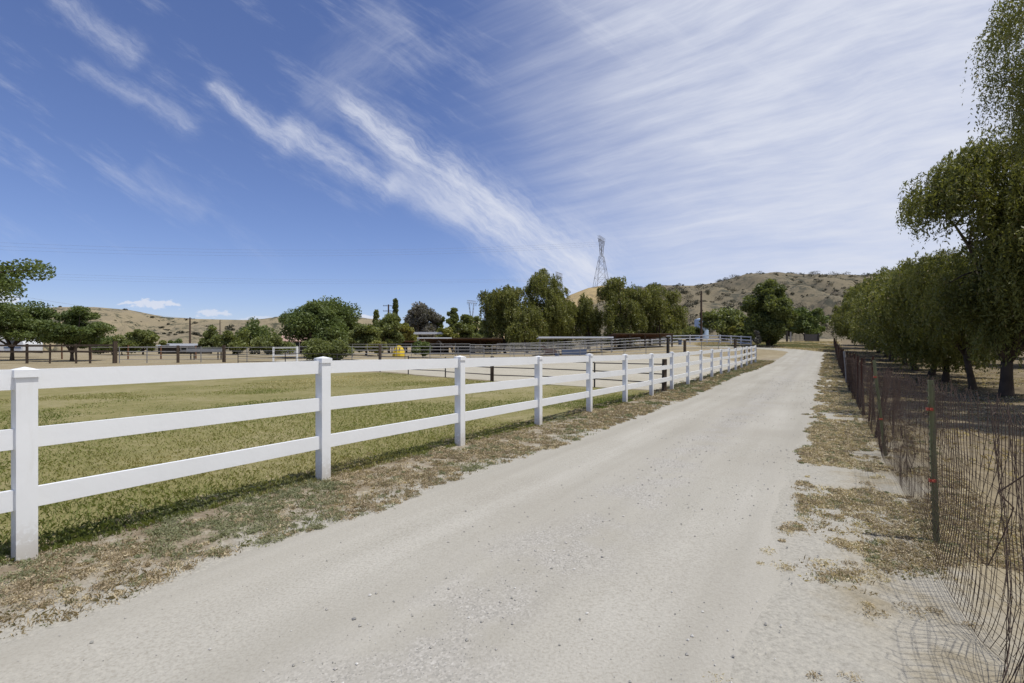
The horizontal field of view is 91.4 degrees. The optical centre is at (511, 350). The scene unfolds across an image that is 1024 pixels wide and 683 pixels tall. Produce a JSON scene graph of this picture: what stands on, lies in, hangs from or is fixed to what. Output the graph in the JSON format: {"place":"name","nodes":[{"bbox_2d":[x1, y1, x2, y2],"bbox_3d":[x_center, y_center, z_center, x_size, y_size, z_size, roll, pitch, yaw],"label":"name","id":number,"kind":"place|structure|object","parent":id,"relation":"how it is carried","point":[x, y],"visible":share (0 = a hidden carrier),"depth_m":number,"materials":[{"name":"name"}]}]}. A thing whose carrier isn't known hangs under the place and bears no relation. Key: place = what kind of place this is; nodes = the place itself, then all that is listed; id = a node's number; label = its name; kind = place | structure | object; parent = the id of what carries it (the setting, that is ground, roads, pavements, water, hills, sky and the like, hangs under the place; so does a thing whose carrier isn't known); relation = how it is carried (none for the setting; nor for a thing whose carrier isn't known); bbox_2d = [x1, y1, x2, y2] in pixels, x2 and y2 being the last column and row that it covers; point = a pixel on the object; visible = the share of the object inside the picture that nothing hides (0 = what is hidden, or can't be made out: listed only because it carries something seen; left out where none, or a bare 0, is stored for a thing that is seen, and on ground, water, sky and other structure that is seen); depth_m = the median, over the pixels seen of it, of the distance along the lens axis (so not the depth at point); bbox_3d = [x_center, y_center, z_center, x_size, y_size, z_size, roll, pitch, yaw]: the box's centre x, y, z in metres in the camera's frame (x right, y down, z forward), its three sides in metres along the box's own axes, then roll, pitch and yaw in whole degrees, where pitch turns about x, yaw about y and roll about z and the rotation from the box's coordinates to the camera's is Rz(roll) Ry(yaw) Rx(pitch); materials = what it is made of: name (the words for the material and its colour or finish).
{"place":"outdoors","nodes":[
{"label":"outdoors","id":0,"kind":"place"},
{"bbox_2d":[5,307,434,350],"bbox_3d":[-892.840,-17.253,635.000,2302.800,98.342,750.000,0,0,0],"label":"hills","id":1,"kind":"structure","parent":0,"point":[120,316],"depth_m":676.27,"materials":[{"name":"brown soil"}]},
{"bbox_2d":[24,306,259,336],"bbox_3d":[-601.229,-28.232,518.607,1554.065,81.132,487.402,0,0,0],"label":"hillside scrub","id":2,"kind":"object","parent":1,"relation":"on","point":[229,327],"visible":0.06,"depth_m":411.75,"materials":[{"name":"green plant"}]},
{"bbox_2d":[467,300,475,315],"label":"transmission tower","id":3,"kind":"structure","parent":1,"relation":"on","point":[469,306],"depth_m":758.99,"materials":[{"name":"metal"}]},
{"bbox_2d":[0,372,658,565],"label":"pasture","id":4,"kind":"structure","parent":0,"point":[131,408],"depth_m":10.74,"materials":[{"name":"green plant"}]},
{"bbox_2d":[392,347,405,355],"bbox_3d":[-13.108,0.051,58.000,1.443,1.285,1.299,0,0,0],"label":"yellow tent","id":5,"kind":"object","parent":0,"point":[400,348],"visible":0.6,"depth_m":57.57,"materials":[{"name":"fabric"}]},
{"bbox_2d":[0,345,843,682],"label":"dirt road","id":6,"kind":"structure","parent":0,"point":[638,619],"depth_m":3.08,"materials":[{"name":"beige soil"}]},
{"bbox_2d":[390,286,604,350],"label":"hills","id":7,"kind":"structure","parent":0,"point":[589,292],"depth_m":397.37,"materials":[{"name":"soil"}]},
{"bbox_2d":[593,235,608,287],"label":"transmission tower","id":8,"kind":"structure","parent":7,"relation":"on","point":[601,241],"depth_m":428.85,"materials":[{"name":"metal"}]},
{"bbox_2d":[8,244,592,252],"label":"power line","id":9,"kind":"object","parent":8,"relation":"attached to","point":[224,252],"visible":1,"depth_m":359.90,"materials":[{"name":"metal"}]},
{"bbox_2d":[20,246,591,255],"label":"power line","id":10,"kind":"object","parent":8,"relation":"attached to","point":[345,255],"visible":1,"depth_m":374.85,"materials":[{"name":"metal"}]},
{"bbox_2d":[20,242,592,249],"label":"power line","id":11,"kind":"object","parent":8,"relation":"attached to","point":[229,249],"visible":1,"depth_m":355.59,"materials":[{"name":"metal"}]},
{"bbox_2d":[271,356,744,391],"bbox_3d":[-1.892,0.953,32.950,40.276,0.921,31.500,0,0,0],"label":"sand arena","id":12,"kind":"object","parent":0,"point":[582,366],"visible":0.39,"depth_m":29.07},
{"bbox_2d":[0,339,1023,682],"bbox_3d":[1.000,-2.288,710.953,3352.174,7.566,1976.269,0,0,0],"label":"ground","id":13,"kind":"structure","parent":0,"point":[832,633],"depth_m":3.16,"materials":[{"name":"soil"}]},
{"bbox_2d":[0,337,42,350],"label":"travel trailer","id":14,"kind":"object","parent":13,"relation":"on","point":[4,348],"visible":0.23,"depth_m":54.85,"materials":[{"name":"white metal"}]},
{"bbox_2d":[0,258,55,303],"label":"shade tree","id":15,"kind":"object","parent":13,"relation":"on","point":[10,285],"visible":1,"depth_m":23.80,"materials":[{"name":"green plant"}]},
{"bbox_2d":[0,300,59,360],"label":"shade tree","id":16,"kind":"object","parent":13,"relation":"on","point":[12,316],"visible":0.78,"depth_m":45.34,"materials":[{"name":"green plant"}]},
{"bbox_2d":[0,341,117,363],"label":"wooden fence","id":17,"kind":"object","parent":13,"relation":"on","point":[114,351],"visible":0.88,"depth_m":39.90,"materials":[{"name":"brown wood"}]},
{"bbox_2d":[30,305,117,360],"bbox_3d":[-39.573,-1.455,45.252,5.510,5.290,5.460,0,0,-13],"label":"shade tree","id":18,"kind":"object","parent":13,"relation":"on","point":[74,327],"visible":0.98,"depth_m":44.74,"materials":[{"name":"green plant"}]},
{"bbox_2d":[88,335,140,354],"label":"leafy shrub","id":19,"kind":"object","parent":13,"relation":"on","point":[107,338],"visible":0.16,"depth_m":70.39,"materials":[{"name":"green plant"}]},
{"bbox_2d":[102,334,140,354],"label":"leafy shrub","id":20,"kind":"object","parent":13,"relation":"on","point":[122,341],"visible":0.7,"depth_m":67.31,"materials":[{"name":"green plant"}]},
{"bbox_2d":[61,345,196,358],"bbox_3d":[-38.307,0.310,50.000,13.554,1.700,0.166,0,0,0],"label":"wooden fence","id":21,"kind":"object","parent":13,"relation":"on","point":[118,351],"visible":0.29,"depth_m":49.97,"materials":[{"name":"brown wood"}]},
{"bbox_2d":[124,329,166,354],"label":"round tree","id":22,"kind":"object","parent":13,"relation":"on","point":[145,338],"visible":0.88,"depth_m":69.15,"materials":[{"name":"green plant"}]},
{"bbox_2d":[168,338,182,343],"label":"leafy shrub","id":23,"kind":"object","parent":13,"relation":"on","point":[178,341],"visible":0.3,"depth_m":91.59,"materials":[{"name":"green plant"}]},
{"bbox_2d":[156,344,209,353],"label":"storage shed","id":24,"kind":"structure","parent":13,"relation":"on","point":[174,345],"depth_m":78.00,"materials":[{"name":"grey metal"}]},
{"bbox_2d":[162,344,168,353],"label":"door","id":25,"kind":"structure","parent":24,"relation":"in","point":[163,349],"depth_m":77.94,"materials":[{"name":"grey metal"}]},
{"bbox_2d":[184,317,191,343],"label":"utility pole","id":26,"kind":"object","parent":13,"relation":"on","point":[190,318],"visible":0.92,"depth_m":119.85,"materials":[{"name":"wood"}]},
{"bbox_2d":[186,348,221,359],"bbox_3d":[-29.376,0.324,48.000,3.330,1.080,0.750,0,0,0],"label":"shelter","id":27,"kind":"object","parent":13,"relation":"on","point":[194,350],"visible":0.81,"depth_m":47.62,"materials":[{"name":"grey metal"}]},
{"bbox_2d":[198,325,218,353],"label":"narrow tree","id":28,"kind":"object","parent":13,"relation":"on","point":[208,335],"visible":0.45,"depth_m":77.41,"materials":[{"name":"green plant"}]},
{"bbox_2d":[209,328,251,353],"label":"round tree","id":29,"kind":"object","parent":13,"relation":"on","point":[238,339],"visible":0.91,"depth_m":70.70,"materials":[{"name":"green plant"}]},
{"bbox_2d":[234,317,281,353],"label":"spiky tree","id":30,"kind":"object","parent":13,"relation":"on","point":[256,329],"visible":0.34,"depth_m":74.99,"materials":[{"name":"green plant"}]},
{"bbox_2d":[250,334,298,354],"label":"leafy shrub","id":31,"kind":"object","parent":13,"relation":"on","point":[269,343],"visible":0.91,"depth_m":67.30,"materials":[{"name":"green plant"}]},
{"bbox_2d":[272,346,297,361],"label":"white gate","id":32,"kind":"structure","parent":13,"relation":"on","point":[274,355],"depth_m":43.24,"materials":[{"name":"paint"}]},
{"bbox_2d":[279,335,304,353],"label":"ranch house","id":33,"kind":"structure","parent":13,"relation":"on","point":[298,343],"depth_m":81.95,"materials":[{"name":"white paint"}]},
{"bbox_2d":[119,344,483,362],"bbox_3d":[-17.120,0.367,44.298,29.909,1.884,0.561,0,0,-16],"label":"pipe fence","id":34,"kind":"object","parent":13,"relation":"on","point":[178,351],"visible":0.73,"depth_m":42.30,"materials":[{"name":"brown metal"}]},
{"bbox_2d":[277,295,361,342],"bbox_3d":[-20.945,-2.465,53.754,8.528,6.924,8.421,0,0,0],"label":"shade tree","id":35,"kind":"object","parent":13,"relation":"on","point":[326,320],"visible":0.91,"depth_m":51.72,"materials":[{"name":"green plant"}]},
{"bbox_2d":[301,337,355,360],"bbox_3d":[-16.768,-0.061,44.961,3.891,2.422,4.565,0,0,36],"label":"leafy shrub","id":36,"kind":"object","parent":13,"relation":"on","point":[316,347],"visible":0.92,"depth_m":44.09,"materials":[{"name":"green plant"}]},
{"bbox_2d":[343,317,360,348],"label":"pine tree","id":37,"kind":"object","parent":13,"relation":"on","point":[352,325],"visible":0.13,"depth_m":69.22,"materials":[{"name":"green plant"}]},
{"bbox_2d":[347,323,382,354],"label":"round tree","id":38,"kind":"object","parent":13,"relation":"on","point":[362,334],"visible":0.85,"depth_m":64.58,"materials":[{"name":"green plant"}]},
{"bbox_2d":[372,309,379,325],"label":"cypress tree","id":39,"kind":"object","parent":13,"relation":"on","point":[376,316],"visible":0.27,"depth_m":129.55,"materials":[{"name":"green plant"}]},
{"bbox_2d":[365,340,387,355],"bbox_3d":[-16.203,-0.210,60.066,2.627,2.249,2.738,0,0,15],"label":"leafy shrub","id":40,"kind":"object","parent":13,"relation":"on","point":[376,343],"visible":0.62,"depth_m":59.52,"materials":[{"name":"green plant"}]},
{"bbox_2d":[0,346,755,560],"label":"ranch fence","id":41,"kind":"object","parent":13,"relation":"on","point":[24,437],"visible":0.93,"depth_m":4.75,"materials":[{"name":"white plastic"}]},
{"bbox_2d":[373,312,404,352],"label":"round tree","id":42,"kind":"object","parent":13,"relation":"on","point":[388,324],"visible":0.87,"depth_m":78.88,"materials":[{"name":"green plant"}]},
{"bbox_2d":[392,298,398,348],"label":"cypress tree","id":43,"kind":"object","parent":13,"relation":"on","point":[395,306],"visible":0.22,"depth_m":124.63,"materials":[{"name":"green plant"}]},
{"bbox_2d":[352,343,455,356],"bbox_3d":[-12.181,0.073,57.010,14.810,1.904,0.076,0,0,-8],"label":"pipe corral","id":44,"kind":"object","parent":13,"relation":"on","point":[367,350],"visible":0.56,"depth_m":56.68,"materials":[{"name":"grey metal"}]},
{"bbox_2d":[391,341,423,352],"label":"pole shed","id":45,"kind":"structure","parent":13,"relation":"on","point":[406,342],"depth_m":84.46,"materials":[{"name":"brown wood"}]},
{"bbox_2d":[397,322,418,349],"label":"round tree","id":46,"kind":"object","parent":13,"relation":"on","point":[406,330],"visible":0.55,"depth_m":90.92,"materials":[{"name":"green plant"}]},
{"bbox_2d":[411,340,431,356],"bbox_3d":[-9.679,-0.094,53.827,2.613,2.202,2.309,0,0,-39],"label":"leafy shrub","id":47,"kind":"object","parent":13,"relation":"on","point":[421,349],"visible":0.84,"depth_m":53.41,"materials":[{"name":"green plant"}]},
{"bbox_2d":[403,301,441,340],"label":"grey tree","id":48,"kind":"object","parent":13,"relation":"on","point":[419,316],"visible":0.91,"depth_m":116.47,"materials":[{"name":"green plant"}]},
{"bbox_2d":[413,332,442,334],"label":"barn roof","id":49,"kind":"structure","parent":13,"relation":"on","point":[425,333],"depth_m":96.93,"materials":[{"name":"white metal"}]},
{"bbox_2d":[435,316,444,331],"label":"narrow tree","id":50,"kind":"object","parent":13,"relation":"on","point":[440,324],"visible":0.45,"depth_m":119.41,"materials":[{"name":"green plant"}]},
{"bbox_2d":[436,340,452,354],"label":"horse","id":51,"kind":"object","parent":13,"relation":"on","point":[443,348],"visible":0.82,"depth_m":65.83},
{"bbox_2d":[435,327,459,337],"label":"leafy shrub","id":52,"kind":"object","parent":13,"relation":"on","point":[447,331],"visible":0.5,"depth_m":96.68,"materials":[{"name":"green plant"}]},
{"bbox_2d":[238,352,666,390],"bbox_3d":[-7.000,0.903,27.348,31.815,1.634,1.669,0,0,38],"label":"pipe fence","id":53,"kind":"object","parent":13,"relation":"on","point":[663,374],"visible":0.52,"depth_m":21.19,"materials":[{"name":"brown metal"}]},
{"bbox_2d":[445,307,462,351],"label":"pine tree","id":54,"kind":"object","parent":13,"relation":"on","point":[455,325],"visible":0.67,"depth_m":110.96,"materials":[{"name":"green plant"}]},
{"bbox_2d":[417,337,502,353],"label":"horse shelter","id":55,"kind":"object","parent":13,"relation":"on","point":[432,341],"visible":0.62,"depth_m":79.30,"materials":[{"name":"white paint"}]},
{"bbox_2d":[459,314,481,337],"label":"round tree","id":56,"kind":"object","parent":13,"relation":"on","point":[468,328],"visible":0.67,"depth_m":114.25,"materials":[{"name":"green plant"}]},
{"bbox_2d":[472,327,490,350],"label":"round tree","id":57,"kind":"object","parent":13,"relation":"on","point":[478,334],"visible":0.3,"depth_m":99.06,"materials":[{"name":"green plant"}]},
{"bbox_2d":[476,345,510,352],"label":"panel fence","id":58,"kind":"object","parent":13,"relation":"on","point":[489,349],"visible":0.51,"depth_m":87.98,"materials":[{"name":"grey metal"}]},
{"bbox_2d":[476,284,525,352],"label":"pepper tree","id":59,"kind":"object","parent":13,"relation":"on","point":[497,320],"visible":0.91,"depth_m":78.31,"materials":[{"name":"green plant"}]},
{"bbox_2d":[0,341,1023,682],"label":"verge weeds","id":60,"kind":"object","parent":13,"relation":"on","point":[824,449],"visible":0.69,"depth_m":4.58,"materials":[{"name":"brown plant"}]},
{"bbox_2d":[505,302,548,353],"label":"pepper tree","id":61,"kind":"object","parent":13,"relation":"on","point":[520,330],"visible":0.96,"depth_m":74.57,"materials":[{"name":"green plant"}]},
{"bbox_2d":[521,268,577,349],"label":"pepper tree","id":62,"kind":"object","parent":13,"relation":"on","point":[552,302],"visible":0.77,"depth_m":79.79,"materials":[{"name":"green plant"}]},
{"bbox_2d":[548,301,580,348],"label":"pepper tree","id":63,"kind":"object","parent":13,"relation":"on","point":[571,333],"visible":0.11,"depth_m":84.66,"materials":[{"name":"green plant"}]},
{"bbox_2d":[470,337,669,357],"bbox_3d":[6.193,-0.097,49.518,20.956,2.568,0.288,0,0,-14],"label":"pipe corral","id":64,"kind":"object","parent":13,"relation":"on","point":[667,348],"visible":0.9,"depth_m":49.65,"materials":[{"name":"grey metal"}]},
{"bbox_2d":[561,349,586,354],"bbox_3d":[7.105,0.153,57.300,2.810,0.620,0.730,0,0,0],"label":"water trough","id":65,"kind":"object","parent":13,"relation":"on","point":[581,351],"visible":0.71,"depth_m":56.94,"materials":[{"name":"grey metal"}]},
{"bbox_2d":[537,337,613,338],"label":"shade roof","id":66,"kind":"structure","parent":13,"relation":"on","point":[574,337],"depth_m":59.93,"materials":[{"name":"white metal"}]},
{"bbox_2d":[524,338,636,355],"bbox_3d":[7.564,-0.315,59.009,15.778,2.588,0.074,0,0,-7],"label":"pipe corral","id":67,"kind":"object","parent":13,"relation":"on","point":[575,344],"visible":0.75,"depth_m":58.95,"materials":[{"name":"grey metal"}]},
{"bbox_2d":[497,337,664,353],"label":"pipe corral","id":68,"kind":"object","parent":13,"relation":"on","point":[574,343],"visible":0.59,"depth_m":69.91,"materials":[{"name":"grey metal"}]},
{"bbox_2d":[572,292,603,348],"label":"pepper tree","id":69,"kind":"object","parent":13,"relation":"on","point":[589,318],"visible":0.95,"depth_m":82.57,"materials":[{"name":"green plant"}]},
{"bbox_2d":[596,276,652,346],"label":"pepper tree","id":70,"kind":"object","parent":13,"relation":"on","point":[631,300],"visible":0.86,"depth_m":78.56,"materials":[{"name":"green plant"}]},
{"bbox_2d":[605,333,673,349],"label":"pole shed","id":71,"kind":"structure","parent":13,"relation":"on","point":[649,336],"depth_m":66.56,"materials":[{"name":"brown metal"}]},
{"bbox_2d":[638,282,688,343],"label":"pepper tree","id":72,"kind":"object","parent":13,"relation":"on","point":[658,311],"visible":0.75,"depth_m":80.91,"materials":[{"name":"green plant"}]},
{"bbox_2d":[612,335,751,345],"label":"ranch fence","id":73,"kind":"object","parent":13,"relation":"on","point":[740,339],"visible":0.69,"depth_m":74.46,"materials":[{"name":"white metal"}]},
{"bbox_2d":[678,322,704,340],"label":"leafy shrub","id":74,"kind":"object","parent":13,"relation":"on","point":[693,330],"visible":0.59,"depth_m":98.76,"materials":[{"name":"green plant"}]},
{"bbox_2d":[700,291,702,340],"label":"utility pole","id":75,"kind":"object","parent":13,"relation":"on","point":[701,316],"visible":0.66,"depth_m":83.87,"materials":[{"name":"brown wood"}]},
{"bbox_2d":[694,318,708,337],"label":"water tank","id":76,"kind":"object","parent":13,"relation":"on","point":[696,322],"visible":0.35,"depth_m":114.92,"materials":[{"name":"white plastic"}]},
{"bbox_2d":[670,339,748,351],"bbox_3d":[22.328,-0.407,56.043,11.755,1.860,0.273,0,0,-20],"label":"pipe corral","id":77,"kind":"object","parent":13,"relation":"on","point":[701,345],"visible":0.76,"depth_m":55.63,"materials":[{"name":"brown metal"}]},
{"bbox_2d":[699,307,746,340],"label":"tree","id":78,"kind":"object","parent":13,"relation":"on","point":[722,321],"visible":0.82,"depth_m":96.24,"materials":[{"name":"green plant"}]},
{"bbox_2d":[728,322,743,338],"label":"leafy shrub","id":79,"kind":"object","parent":13,"relation":"on","point":[732,330],"visible":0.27,"depth_m":90.04,"materials":[{"name":"green plant"}]},
{"bbox_2d":[734,326,754,343],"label":"leafy shrub","id":80,"kind":"object","parent":13,"relation":"on","point":[741,331],"visible":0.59,"depth_m":71.74,"materials":[{"name":"green plant"}]},
{"bbox_2d":[742,346,756,361],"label":"pipe gate","id":81,"kind":"structure","parent":13,"relation":"on","point":[752,354],"depth_m":40.57,"materials":[{"name":"grey metal"}]},
{"bbox_2d":[753,330,761,346],"bbox_3d":[31.370,-1.427,63.970,1.434,2.544,1.255,0,0,-21],"label":"leafy shrub","id":82,"kind":"object","parent":13,"relation":"on","point":[757,340],"visible":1,"depth_m":63.78,"materials":[{"name":"green plant"}]},
{"bbox_2d":[740,278,798,345],"bbox_3d":[33.881,-4.918,66.049,6.126,9.294,6.928,0,0,-37],"label":"round tree","id":83,"kind":"object","parent":13,"relation":"on","point":[769,307],"visible":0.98,"depth_m":64.57,"materials":[{"name":"leaves"},{"name":"dark bark"}]},
{"bbox_2d":[784,310,799,336],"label":"round tree","id":84,"kind":"object","parent":13,"relation":"on","point":[792,332],"visible":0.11,"depth_m":106.39,"materials":[{"name":"green plant"}]},
{"bbox_2d":[786,331,818,341],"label":"ranch gate","id":85,"kind":"structure","parent":13,"relation":"on","point":[811,337],"depth_m":87.98,"materials":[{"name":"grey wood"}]},
{"bbox_2d":[790,307,829,336],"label":"round tree","id":86,"kind":"object","parent":13,"relation":"on","point":[807,320],"visible":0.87,"depth_m":103.89,"materials":[{"name":"green plant"}]},
{"bbox_2d":[828,302,859,344],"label":"pepper tree","id":87,"kind":"object","parent":13,"relation":"on","point":[837,309],"depth_m":70.66,"materials":[{"name":"green plant"}]},
{"bbox_2d":[835,282,874,348],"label":"pepper tree","id":88,"kind":"object","parent":13,"relation":"on","point":[844,302],"depth_m":62.63,"materials":[{"name":"green plant"}]},
{"bbox_2d":[830,298,880,352],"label":"pepper tree","id":89,"kind":"object","parent":13,"relation":"on","point":[838,326],"visible":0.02,"depth_m":55.26,"materials":[{"name":"green plant"}]},
{"bbox_2d":[839,284,887,356],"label":"pepper tree","id":90,"kind":"object","parent":13,"relation":"on","point":[843,308],"visible":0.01,"depth_m":48.22,"materials":[{"name":"green plant"}]},
{"bbox_2d":[844,286,894,360],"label":"pepper tree","id":91,"kind":"object","parent":13,"relation":"on","point":[847,315],"visible":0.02,"depth_m":42.08,"materials":[{"name":"green plant"}]},
{"bbox_2d":[846,266,908,365],"bbox_3d":[28.037,-2.433,35.545,7.210,7.460,6.614,0,0,31],"label":"pepper tree","id":92,"kind":"object","parent":13,"relation":"on","point":[877,274],"visible":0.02,"depth_m":36.63,"materials":[{"name":"green plant"}]},
{"bbox_2d":[841,264,919,370],"bbox_3d":[24.248,-1.943,30.485,7.496,6.815,6.360,0,0,0],"label":"pepper tree","id":93,"kind":"object","parent":13,"relation":"on","point":[866,342],"visible":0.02,"depth_m":31.15,"materials":[{"name":"green plant"}]},
{"bbox_2d":[852,250,953,375],"bbox_3d":[22.050,-1.803,26.076,7.209,6.689,6.603,0,0,0],"label":"pepper tree","id":94,"kind":"object","parent":13,"relation":"on","point":[930,372],"depth_m":26.37,"materials":[{"name":"green plant"}]},
{"bbox_2d":[833,336,1023,682],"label":"wire fence","id":95,"kind":"object","parent":13,"relation":"on","point":[854,373],"visible":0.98,"depth_m":3.47,"materials":[{"name":"brown metal"}]},
{"bbox_2d":[847,249,1013,381],"bbox_3d":[19.023,-1.435,22.172,6.234,6.107,6.117,0,0,-12],"label":"pepper tree","id":96,"kind":"object","parent":13,"relation":"on","point":[909,350],"visible":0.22,"depth_m":22.12,"materials":[{"name":"green plant"}]},
{"bbox_2d":[867,244,1010,389],"bbox_3d":[16.953,-1.087,18.483,5.960,5.549,5.158,0,0,0],"label":"pepper tree","id":97,"kind":"object","parent":13,"relation":"on","point":[892,303],"visible":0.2,"depth_m":18.44,"materials":[{"name":"green plant"}]},
{"bbox_2d":[888,123,1023,396],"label":"pepper tree","id":98,"kind":"object","parent":13,"relation":"on","point":[964,181],"visible":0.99,"depth_m":15.28,"materials":[{"name":"green plant"}]},
{"bbox_2d":[960,0,1023,177],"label":"pepper tree","id":99,"kind":"object","parent":13,"relation":"on","point":[1012,78],"visible":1,"depth_m":11.99,"materials":[{"name":"green plant"}]},
{"bbox_2d":[0,0,1023,331],"label":"sky","id":100,"kind":"structure","parent":0,"point":[704,141],"materials":[{"name":"blue"}]},
{"bbox_2d":[541,346,559,354],"bbox_3d":[4.935,-0.141,61.979,2.816,1.322,0.963,0,0,12],"label":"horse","id":101,"kind":"object","parent":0,"point":[555,351],"visible":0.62,"depth_m":61.77},
{"bbox_2d":[475,272,872,349],"bbox_3d":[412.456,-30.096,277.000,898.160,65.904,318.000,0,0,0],"label":"hills","id":102,"kind":"structure","parent":0,"point":[814,298],"depth_m":246.30,"materials":[{"name":"beige soil"}]},
{"bbox_2d":[538,269,891,348],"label":"hillside scrub","id":103,"kind":"object","parent":102,"relation":"on","point":[725,294],"visible":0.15,"depth_m":234.79,"materials":[{"name":"green plant"}]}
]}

